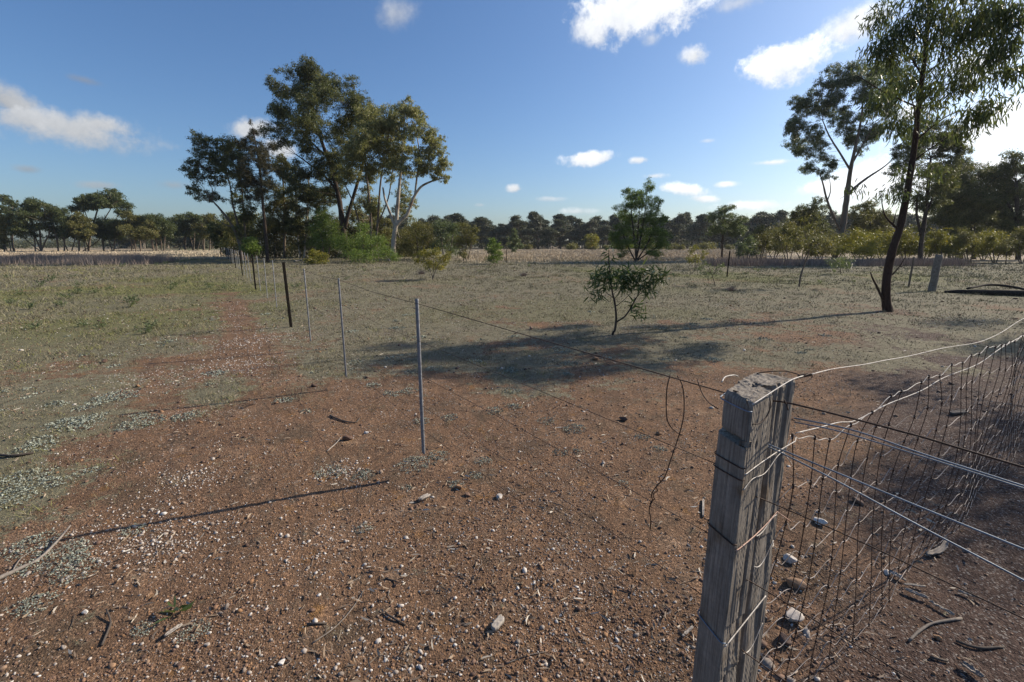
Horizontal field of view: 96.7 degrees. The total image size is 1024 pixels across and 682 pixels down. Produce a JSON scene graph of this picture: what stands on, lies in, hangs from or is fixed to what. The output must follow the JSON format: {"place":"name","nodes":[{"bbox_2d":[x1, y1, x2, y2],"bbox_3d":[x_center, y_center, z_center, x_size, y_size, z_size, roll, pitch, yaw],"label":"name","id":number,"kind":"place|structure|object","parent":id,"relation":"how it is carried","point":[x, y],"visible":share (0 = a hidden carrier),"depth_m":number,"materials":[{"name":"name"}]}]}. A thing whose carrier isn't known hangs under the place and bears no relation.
{"place":"outdoors","nodes":[
{"label":"outdoors","id":0,"kind":"place"},
{"bbox_2d":[0,249,766,263],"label":"dry field grass","id":1,"kind":"structure","parent":0,"point":[676,254],"depth_m":67.54,"materials":[{"name":"beige plant"}]},
{"bbox_2d":[0,250,984,266],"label":"tall dry grass","id":2,"kind":"structure","parent":0,"point":[76,258],"depth_m":35.05,"materials":[{"name":"beige plant"}]},
{"bbox_2d":[0,246,1023,681],"bbox_3d":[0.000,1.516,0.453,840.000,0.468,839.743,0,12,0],"label":"ground","id":3,"kind":"structure","parent":0,"point":[998,664],"depth_m":3.25,"materials":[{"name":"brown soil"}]},
{"bbox_2d":[0,214,16,251],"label":"gum tree","id":4,"kind":"object","parent":3,"relation":"on","point":[4,222],"visible":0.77,"depth_m":96.20,"materials":[{"name":"green plant"}]},
{"bbox_2d":[0,194,19,250],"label":"gum tree","id":5,"kind":"object","parent":3,"relation":"on","point":[5,199],"visible":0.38,"depth_m":100.16,"materials":[{"name":"green plant"}]},
{"bbox_2d":[3,197,58,251],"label":"gum tree","id":6,"kind":"object","parent":3,"relation":"on","point":[30,210],"visible":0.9,"depth_m":94.99,"materials":[{"name":"green plant"}]},
{"bbox_2d":[40,207,78,251],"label":"gum tree","id":7,"kind":"object","parent":3,"relation":"on","point":[58,230],"visible":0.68,"depth_m":96.88,"materials":[{"name":"green plant"}]},
{"bbox_2d":[62,211,98,251],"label":"gum tree","id":8,"kind":"object","parent":3,"relation":"on","point":[84,232],"visible":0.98,"depth_m":96.19,"materials":[{"name":"green plant"}]},
{"bbox_2d":[66,188,136,250],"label":"gum tree","id":9,"kind":"object","parent":3,"relation":"on","point":[112,198],"visible":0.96,"depth_m":101.33,"materials":[{"name":"green plant"}]},
{"bbox_2d":[87,216,128,250],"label":"gum tree","id":10,"kind":"object","parent":3,"relation":"on","point":[106,230],"visible":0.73,"depth_m":100.33,"materials":[{"name":"green plant"}]},
{"bbox_2d":[112,210,160,251],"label":"gum tree","id":11,"kind":"object","parent":3,"relation":"on","point":[136,228],"visible":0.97,"depth_m":98.86,"materials":[{"name":"green plant"}]},
{"bbox_2d":[137,213,177,250],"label":"gum tree","id":12,"kind":"object","parent":3,"relation":"on","point":[166,231],"visible":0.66,"depth_m":104.18,"materials":[{"name":"green plant"}]},
{"bbox_2d":[151,595,195,625],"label":"leaf twig","id":13,"kind":"object","parent":3,"relation":"on","point":[185,607],"visible":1,"depth_m":1.97,"materials":[{"name":"green plant"}]},
{"bbox_2d":[166,211,206,249],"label":"gum tree","id":14,"kind":"object","parent":3,"relation":"on","point":[183,220],"visible":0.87,"depth_m":113.67,"materials":[{"name":"green plant"}]},
{"bbox_2d":[189,212,219,250],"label":"gum tree","id":15,"kind":"object","parent":3,"relation":"on","point":[200,228],"visible":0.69,"depth_m":111.79,"materials":[{"name":"green plant"}]},
{"bbox_2d":[176,127,259,260],"bbox_3d":[-28.315,-14.077,44.746,8.470,12.812,5.536,6,13,26],"label":"gum tree","id":16,"kind":"object","parent":3,"relation":"on","point":[230,154],"visible":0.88,"depth_m":43.73,"materials":[{"name":"green plant"}]},
{"bbox_2d":[206,211,253,254],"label":"gum tree","id":17,"kind":"object","parent":3,"relation":"on","point":[214,230],"visible":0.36,"depth_m":65.43,"materials":[{"name":"green plant"}]},
{"bbox_2d":[215,208,282,257],"bbox_3d":[-31.216,-12.626,54.246,9.319,6.302,6.060,0,12,0],"label":"scrub bush","id":18,"kind":"object","parent":3,"relation":"on","point":[259,235],"visible":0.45,"depth_m":54.29,"materials":[{"name":"green plant"}]},
{"bbox_2d":[237,235,263,261],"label":"bush","id":19,"kind":"object","parent":3,"relation":"on","point":[251,246],"visible":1,"depth_m":38.10,"materials":[{"name":"green plant"}]},
{"bbox_2d":[233,118,281,261],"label":"sheoak tree","id":20,"kind":"object","parent":3,"relation":"on","point":[263,165],"visible":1,"depth_m":38.95,"materials":[{"name":"green plant"}]},
{"bbox_2d":[252,152,305,257],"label":"gum tree","id":21,"kind":"object","parent":3,"relation":"on","point":[277,205],"visible":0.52,"depth_m":51.63,"materials":[{"name":"green plant"}]},
{"bbox_2d":[282,171,336,257],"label":"gum tree","id":22,"kind":"object","parent":3,"relation":"on","point":[302,212],"visible":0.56,"depth_m":51.45,"materials":[{"name":"green plant"}]},
{"bbox_2d":[276,211,348,257],"bbox_3d":[-24.866,-12.929,56.050,10.595,6.483,7.195,0,12,0],"label":"scrub bush","id":23,"kind":"object","parent":3,"relation":"on","point":[292,253],"visible":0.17,"depth_m":55.35,"materials":[{"name":"green plant"}]},
{"bbox_2d":[303,248,329,264],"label":"wattle bush","id":24,"kind":"object","parent":3,"relation":"on","point":[314,258],"visible":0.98,"depth_m":36.57,"materials":[{"name":"green plant"}]},
{"bbox_2d":[257,52,379,258],"bbox_3d":[-19.573,-19.024,48.724,13.086,20.630,11.609,11,16,42],"label":"gum tree","id":25,"kind":"object","parent":3,"relation":"on","point":[305,123],"visible":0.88,"depth_m":46.83,"materials":[{"name":"green plant"}]},
{"bbox_2d":[305,206,344,260],"bbox_3d":[-18.532,-10.559,45.098,4.809,5.689,3.812,0,12,0],"label":"wattle bush","id":26,"kind":"object","parent":3,"relation":"on","point":[323,239],"visible":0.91,"depth_m":44.55,"materials":[{"name":"green plant"}]},
{"bbox_2d":[331,204,399,254],"bbox_3d":[-17.865,-13.027,54.850,8.301,6.525,5.883,-4,13,-18],"label":"bush","id":27,"kind":"object","parent":3,"relation":"on","point":[362,219],"visible":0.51,"depth_m":53.87,"materials":[{"name":"green plant"}]},
{"bbox_2d":[332,221,401,263],"bbox_3d":[-12.564,-8.643,40.323,6.090,3.996,6.825,-8,14,-33],"label":"wattle bush","id":28,"kind":"object","parent":3,"relation":"on","point":[365,241],"visible":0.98,"depth_m":40.51,"materials":[{"name":"green plant"}]},
{"bbox_2d":[333,94,409,257],"bbox_3d":[-13.497,-16.201,45.797,7.438,16.593,8.512,-7,14,-30],"label":"gum tree","id":29,"kind":"object","parent":3,"relation":"on","point":[374,131],"visible":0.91,"depth_m":44.93,"materials":[{"name":"green plant"}]},
{"bbox_2d":[351,225,420,256],"bbox_3d":[-16.741,-12.402,58.194,11.179,4.992,5.598,0,12,0],"label":"scrub bush","id":30,"kind":"object","parent":3,"relation":"on","point":[398,243],"visible":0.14,"depth_m":57.65,"materials":[{"name":"green plant"}]},
{"bbox_2d":[0,234,772,248],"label":"undergrowth","id":31,"kind":"object","parent":3,"relation":"on","point":[22,243],"visible":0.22,"depth_m":170.31,"materials":[{"name":"green plant"}]},
{"bbox_2d":[0,311,831,642],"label":"lichen","id":32,"kind":"object","parent":3,"relation":"on","point":[134,417],"visible":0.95,"depth_m":3.40},
{"bbox_2d":[379,95,453,259],"bbox_3d":[-9.698,-15.687,44.734,8.154,15.718,5.345,9,15,35],"label":"gum tree","id":33,"kind":"object","parent":3,"relation":"on","point":[429,153],"visible":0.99,"depth_m":43.98,"materials":[{"name":"green plant"}]},
{"bbox_2d":[397,218,439,258],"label":"scrub bush","id":34,"kind":"object","parent":3,"relation":"on","point":[412,237],"visible":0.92,"depth_m":47.56,"materials":[{"name":"green plant"}]},
{"bbox_2d":[411,247,452,279],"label":"wattle bush","id":35,"kind":"object","parent":3,"relation":"on","point":[434,255],"visible":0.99,"depth_m":20.41,"materials":[{"name":"green plant"}]},
{"bbox_2d":[427,218,459,256],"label":"scrub bush","id":36,"kind":"object","parent":3,"relation":"on","point":[449,236],"visible":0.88,"depth_m":46.76,"materials":[{"name":"green plant"}]},
{"bbox_2d":[445,213,468,243],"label":"tree","id":37,"kind":"object","parent":3,"relation":"on","point":[456,217],"visible":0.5,"depth_m":149.56,"materials":[{"name":"green plant"}]},
{"bbox_2d":[451,221,479,259],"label":"scrub bush","id":38,"kind":"object","parent":3,"relation":"on","point":[460,240],"visible":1,"depth_m":43.73,"materials":[{"name":"green plant"}]},
{"bbox_2d":[221,247,724,642],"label":"wire fence","id":39,"kind":"object","parent":3,"relation":"on","point":[419,373],"visible":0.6,"depth_m":3.04,"materials":[{"name":"metal"}]},
{"bbox_2d":[649,375,684,529],"bbox_3d":[0.460,0.339,1.354,0.088,0.492,0.022,-2,12,-8],"label":"hanging wire","id":40,"kind":"object","parent":39,"relation":"hanging from","point":[674,447],"visible":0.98,"depth_m":1.34,"materials":[{"name":"metal"}]},
{"bbox_2d":[470,217,496,248],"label":"tree","id":41,"kind":"object","parent":3,"relation":"on","point":[484,228],"visible":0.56,"depth_m":161.24,"materials":[{"name":"green plant"}]},
{"bbox_2d":[483,237,503,263],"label":"wattle bush","id":42,"kind":"object","parent":3,"relation":"on","point":[494,251],"visible":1,"depth_m":36.25,"materials":[{"name":"green plant"}]},
{"bbox_2d":[480,228,508,247],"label":"tree","id":43,"kind":"object","parent":3,"relation":"on","point":[494,232],"visible":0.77,"depth_m":147.67,"materials":[{"name":"green plant"}]},
{"bbox_2d":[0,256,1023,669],"bbox_3d":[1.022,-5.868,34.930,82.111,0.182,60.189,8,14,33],"label":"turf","id":44,"kind":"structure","parent":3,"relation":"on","point":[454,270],"depth_m":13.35,"materials":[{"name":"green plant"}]},
{"bbox_2d":[0,261,1023,576],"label":"clods","id":45,"kind":"object","parent":3,"relation":"on","point":[478,377],"visible":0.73,"depth_m":5.24,"materials":[{"name":"brown soil"}]},
{"bbox_2d":[0,263,1023,681],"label":"fallen leaves","id":46,"kind":"object","parent":3,"relation":"on","point":[488,539],"depth_m":2.26,"materials":[{"name":"brown plant"}]},
{"bbox_2d":[505,228,523,251],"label":"gum tree","id":47,"kind":"object","parent":3,"relation":"on","point":[514,245],"visible":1,"depth_m":85.37,"materials":[{"name":"green plant"}]},
{"bbox_2d":[504,215,529,237],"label":"tree","id":48,"kind":"object","parent":3,"relation":"on","point":[517,222],"visible":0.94,"depth_m":148.63,"materials":[{"name":"green plant"}]},
{"bbox_2d":[523,210,546,248],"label":"tree","id":49,"kind":"object","parent":3,"relation":"on","point":[531,216],"visible":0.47,"depth_m":167.34,"materials":[{"name":"green plant"}]},
{"bbox_2d":[528,217,548,248],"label":"tree","id":50,"kind":"object","parent":3,"relation":"on","point":[537,229],"visible":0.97,"depth_m":149.71,"materials":[{"name":"green plant"}]},
{"bbox_2d":[538,227,559,248],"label":"tree","id":51,"kind":"object","parent":3,"relation":"on","point":[550,232],"visible":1,"depth_m":148.23,"materials":[{"name":"green plant"}]},
{"bbox_2d":[551,219,574,248],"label":"tree","id":52,"kind":"object","parent":3,"relation":"on","point":[562,229],"visible":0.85,"depth_m":155.43,"materials":[{"name":"green plant"}]},
{"bbox_2d":[558,229,586,247],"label":"tree","id":53,"kind":"object","parent":3,"relation":"on","point":[572,234],"visible":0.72,"depth_m":154.64,"materials":[{"name":"green plant"}]},
{"bbox_2d":[569,224,591,248],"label":"tree","id":54,"kind":"object","parent":3,"relation":"on","point":[584,229],"visible":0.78,"depth_m":154.55,"materials":[{"name":"green plant"}]},
{"bbox_2d":[593,224,614,244],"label":"tree","id":55,"kind":"object","parent":3,"relation":"on","point":[604,231],"visible":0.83,"depth_m":147.16,"materials":[{"name":"green plant"}]},
{"bbox_2d":[583,247,674,334],"bbox_3d":[2.002,-0.766,7.997,1.569,1.762,0.804,0,12,0],"label":"sapling","id":56,"kind":"object","parent":3,"relation":"on","point":[608,276],"visible":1,"depth_m":7.83,"materials":[{"name":"green plant"}]},
{"bbox_2d":[608,176,672,260],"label":"wattle tree","id":57,"kind":"object","parent":3,"relation":"on","point":[645,216],"visible":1,"depth_m":41.47,"materials":[{"name":"green plant"}]},
{"bbox_2d":[651,215,680,247],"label":"tree","id":58,"kind":"object","parent":3,"relation":"on","point":[671,229],"visible":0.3,"depth_m":157.52,"materials":[{"name":"green plant"}]},
{"bbox_2d":[669,212,691,243],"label":"tree","id":59,"kind":"object","parent":3,"relation":"on","point":[680,220],"visible":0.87,"depth_m":158.26,"materials":[{"name":"green plant"}]},
{"bbox_2d":[679,224,706,248],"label":"tree","id":60,"kind":"object","parent":3,"relation":"on","point":[695,236],"visible":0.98,"depth_m":151.15,"materials":[{"name":"green plant"}]},
{"bbox_2d":[685,244,708,269],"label":"wattle bush","id":61,"kind":"object","parent":3,"relation":"on","point":[697,259],"visible":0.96,"depth_m":27.66,"materials":[{"name":"green plant"}]},
{"bbox_2d":[693,214,712,242],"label":"tree","id":62,"kind":"object","parent":3,"relation":"on","point":[703,225],"visible":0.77,"depth_m":150.12,"materials":[{"name":"green plant"}]},
{"bbox_2d":[694,260,724,284],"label":"sapling","id":63,"kind":"object","parent":3,"relation":"on","point":[713,274],"visible":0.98,"depth_m":17.50,"materials":[{"name":"green plant"}]},
{"bbox_2d":[705,204,750,256],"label":"gum tree","id":64,"kind":"object","parent":3,"relation":"on","point":[737,227],"visible":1,"depth_m":48.57,"materials":[{"name":"green plant"}]},
{"bbox_2d":[733,235,761,259],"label":"shrub","id":65,"kind":"object","parent":3,"relation":"on","point":[748,247],"visible":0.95,"depth_m":39.00,"materials":[{"name":"green plant"}]},
{"bbox_2d":[692,371,812,681],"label":"wooden post","id":66,"kind":"object","parent":3,"relation":"on","point":[748,469],"visible":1,"depth_m":1.11,"materials":[{"name":"grey wood"}]},
{"bbox_2d":[746,579,915,681],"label":"strand wire","id":67,"kind":"object","parent":66,"relation":"attached to","point":[835,632],"visible":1,"depth_m":1.03,"materials":[{"name":"metal"}]},
{"bbox_2d":[733,390,1023,467],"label":"strand wire","id":68,"kind":"object","parent":66,"relation":"attached to","point":[970,451],"visible":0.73,"depth_m":0.89,"materials":[{"name":"metal"}]},
{"bbox_2d":[756,318,1023,681],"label":"netting fence","id":69,"kind":"object","parent":66,"relation":"attached to","point":[899,493],"visible":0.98,"depth_m":1.88,"materials":[{"name":"metal"}]},
{"bbox_2d":[756,496,1023,618],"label":"strand wire","id":70,"kind":"object","parent":66,"relation":"attached to","point":[898,559],"visible":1,"depth_m":0.93,"materials":[{"name":"metal"}]},
{"bbox_2d":[768,446,1023,580],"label":"brace wire","id":71,"kind":"object","parent":66,"relation":"attached to","point":[968,551],"visible":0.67,"depth_m":0.91,"materials":[{"name":"silver metal"}]},
{"bbox_2d":[768,444,1023,549],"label":"brace wire","id":72,"kind":"object","parent":66,"relation":"attached to","point":[1002,540],"visible":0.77,"depth_m":0.91,"materials":[{"name":"silver metal"}]},
{"bbox_2d":[794,417,1023,486],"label":"brace wire","id":73,"kind":"object","parent":66,"relation":"attached to","point":[915,451],"visible":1,"depth_m":0.88,"materials":[{"name":"silver metal"}]},
{"bbox_2d":[794,422,1023,488],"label":"brace wire","id":74,"kind":"object","parent":66,"relation":"attached to","point":[914,454],"visible":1,"depth_m":0.88,"materials":[{"name":"silver metal"}]},
{"bbox_2d":[744,214,766,235],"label":"tree","id":75,"kind":"object","parent":3,"relation":"on","point":[756,219],"visible":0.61,"depth_m":149.57,"materials":[{"name":"green plant"}]},
{"bbox_2d":[742,224,774,258],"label":"shrub","id":76,"kind":"object","parent":3,"relation":"on","point":[763,238],"visible":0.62,"depth_m":43.95,"materials":[{"name":"green plant"}]},
{"bbox_2d":[752,213,785,244],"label":"tree","id":77,"kind":"object","parent":3,"relation":"on","point":[771,218],"visible":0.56,"depth_m":147.87,"materials":[{"name":"green plant"}]},
{"bbox_2d":[767,217,806,259],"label":"shrub","id":78,"kind":"object","parent":3,"relation":"on","point":[779,247],"visible":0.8,"depth_m":40.68,"materials":[{"name":"green plant"}]},
{"bbox_2d":[785,607,804,622],"bbox_3d":[1.224,1.188,1.967,0.069,0.046,0.092,11,16,42],"label":"stone","id":79,"kind":"object","parent":3,"relation":"on","point":[794,617],"visible":0.86,"depth_m":1.95,"materials":[{"name":"white stone"}]},
{"bbox_2d":[786,577,806,589],"bbox_3d":[1.350,1.147,2.155,0.089,0.053,0.055,7,14,30],"label":"stone","id":80,"kind":"object","parent":3,"relation":"on","point":[797,582],"visible":0.88,"depth_m":2.14,"materials":[{"name":"brown stone"}]},
{"bbox_2d":[779,213,831,286],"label":"sapling","id":81,"kind":"object","parent":3,"relation":"on","point":[804,241],"visible":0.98,"depth_m":16.71,"materials":[{"name":"green plant"}]},
{"bbox_2d":[787,195,834,255],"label":"gum tree","id":82,"kind":"object","parent":3,"relation":"on","point":[815,214],"visible":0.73,"depth_m":63.14,"materials":[{"name":"green plant"}]},
{"bbox_2d":[801,232,837,258],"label":"shrub","id":83,"kind":"object","parent":3,"relation":"on","point":[826,248],"visible":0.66,"depth_m":41.61,"materials":[{"name":"green plant"}]},
{"bbox_2d":[807,231,858,258],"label":"shrub","id":84,"kind":"object","parent":3,"relation":"on","point":[832,235],"visible":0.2,"depth_m":46.62,"materials":[{"name":"green plant"}]},
{"bbox_2d":[824,255,854,272],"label":"sapling","id":85,"kind":"object","parent":3,"relation":"on","point":[838,262],"visible":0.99,"depth_m":24.19,"materials":[{"name":"green plant"}]},
{"bbox_2d":[779,57,910,258],"bbox_3d":[33.808,-18.376,46.853,14.133,20.284,7.009,-2,12,-12],"label":"gum tree","id":86,"kind":"object","parent":3,"relation":"on","point":[850,138],"visible":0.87,"depth_m":46.22,"materials":[{"name":"green plant"}]},
{"bbox_2d":[828,226,889,260],"bbox_3d":[28.741,-7.952,37.913,4.450,3.440,7.673,9,15,37],"label":"shrub","id":87,"kind":"object","parent":3,"relation":"on","point":[867,241],"visible":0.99,"depth_m":37.75,"materials":[{"name":"green plant"}]},
{"bbox_2d":[848,200,894,236],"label":"gum tree","id":88,"kind":"object","parent":3,"relation":"on","point":[874,217],"visible":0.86,"depth_m":58.48,"materials":[{"name":"green plant"}]},
{"bbox_2d":[853,229,910,259],"bbox_3d":[32.859,-8.313,40.086,5.733,3.261,3.751,-6,14,-28],"label":"shrub","id":89,"kind":"object","parent":3,"relation":"on","point":[889,239],"visible":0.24,"depth_m":39.59,"materials":[{"name":"green plant"}]},
{"bbox_2d":[887,225,926,258],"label":"shrub","id":90,"kind":"object","parent":3,"relation":"on","point":[912,248],"visible":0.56,"depth_m":38.86,"materials":[{"name":"green plant"}]},
{"bbox_2d":[895,214,929,238],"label":"tree","id":91,"kind":"object","parent":3,"relation":"on","point":[911,220],"visible":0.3,"depth_m":152.73,"materials":[{"name":"green plant"}]},
{"bbox_2d":[881,118,974,259],"bbox_3d":[32.784,-12.029,36.178,8.832,12.210,4.830,-8,14,-32],"label":"gum tree","id":92,"kind":"object","parent":3,"relation":"on","point":[937,190],"visible":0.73,"depth_m":36.10,"materials":[{"name":"green plant"}]},
{"bbox_2d":[840,0,1023,311],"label":"gum tree","id":93,"kind":"object","parent":3,"relation":"on","point":[986,22],"visible":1,"depth_m":8.98,"materials":[{"name":"green plant"}]},
{"bbox_2d":[928,255,942,291],"bbox_3d":[14.534,-2.182,15.655,0.239,1.541,0.240,0,12,0],"label":"wooden post","id":94,"kind":"object","parent":3,"relation":"on","point":[935,273],"visible":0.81,"depth_m":15.56,"materials":[{"name":"grey wood"}]},
{"bbox_2d":[908,615,962,641],"bbox_3d":[1.767,1.198,1.933,0.346,0.015,0.068,-4,13,-19],"label":"dead stick","id":95,"kind":"object","parent":3,"relation":"on","point":[916,633],"visible":1,"depth_m":1.93,"materials":[{"name":"grey wood"}]},
{"bbox_2d":[925,540,948,555],"bbox_3d":[2.237,1.086,2.380,0.238,0.024,0.040,-6,14,-28],"label":"bark strip","id":96,"kind":"object","parent":3,"relation":"on","point":[941,548],"visible":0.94,"depth_m":2.37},
{"bbox_2d":[924,227,969,262],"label":"shrub","id":97,"kind":"object","parent":3,"relation":"on","point":[940,242],"visible":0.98,"depth_m":38.96,"materials":[{"name":"green plant"}]},
{"bbox_2d":[909,178,1001,257],"bbox_3d":[52.111,-14.547,52.553,18.244,10.561,7.412,-7,14,-30],"label":"gum tree","id":98,"kind":"object","parent":3,"relation":"on","point":[939,221],"visible":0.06,"depth_m":50.92,"materials":[{"name":"green plant"}]},
{"bbox_2d":[952,224,986,262],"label":"shrub","id":99,"kind":"object","parent":3,"relation":"on","point":[964,235],"visible":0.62,"depth_m":39.49,"materials":[{"name":"green plant"}]},
{"bbox_2d":[930,154,1022,258],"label":"gum tree","id":100,"kind":"object","parent":3,"relation":"on","point":[967,195],"visible":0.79,"depth_m":46.59,"materials":[{"name":"green plant"}]},
{"bbox_2d":[944,284,1023,295],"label":"fallen log","id":101,"kind":"object","parent":3,"relation":"on","point":[1020,292],"visible":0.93,"depth_m":14.70,"materials":[{"name":"wood"}]},
{"bbox_2d":[970,227,1015,262],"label":"shrub","id":102,"kind":"object","parent":3,"relation":"on","point":[989,241],"visible":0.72,"depth_m":38.78,"materials":[{"name":"green plant"}]},
{"bbox_2d":[976,148,1023,259],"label":"gum tree","id":103,"kind":"object","parent":3,"relation":"on","point":[1012,220],"visible":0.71,"depth_m":46.08,"materials":[{"name":"green plant"}]},
{"bbox_2d":[993,237,1018,264],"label":"shrub","id":104,"kind":"object","parent":3,"relation":"on","point":[1005,242],"visible":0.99,"depth_m":34.68,"materials":[{"name":"green plant"}]},
{"bbox_2d":[994,226,1023,262],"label":"shrub","id":105,"kind":"object","parent":3,"relation":"on","point":[1017,249],"visible":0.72,"depth_m":38.33,"materials":[{"name":"green plant"}]},
{"bbox_2d":[0,0,1023,246],"label":"sky","id":106,"kind":"structure","parent":0,"point":[550,108],"materials":[{"name":"blue"}]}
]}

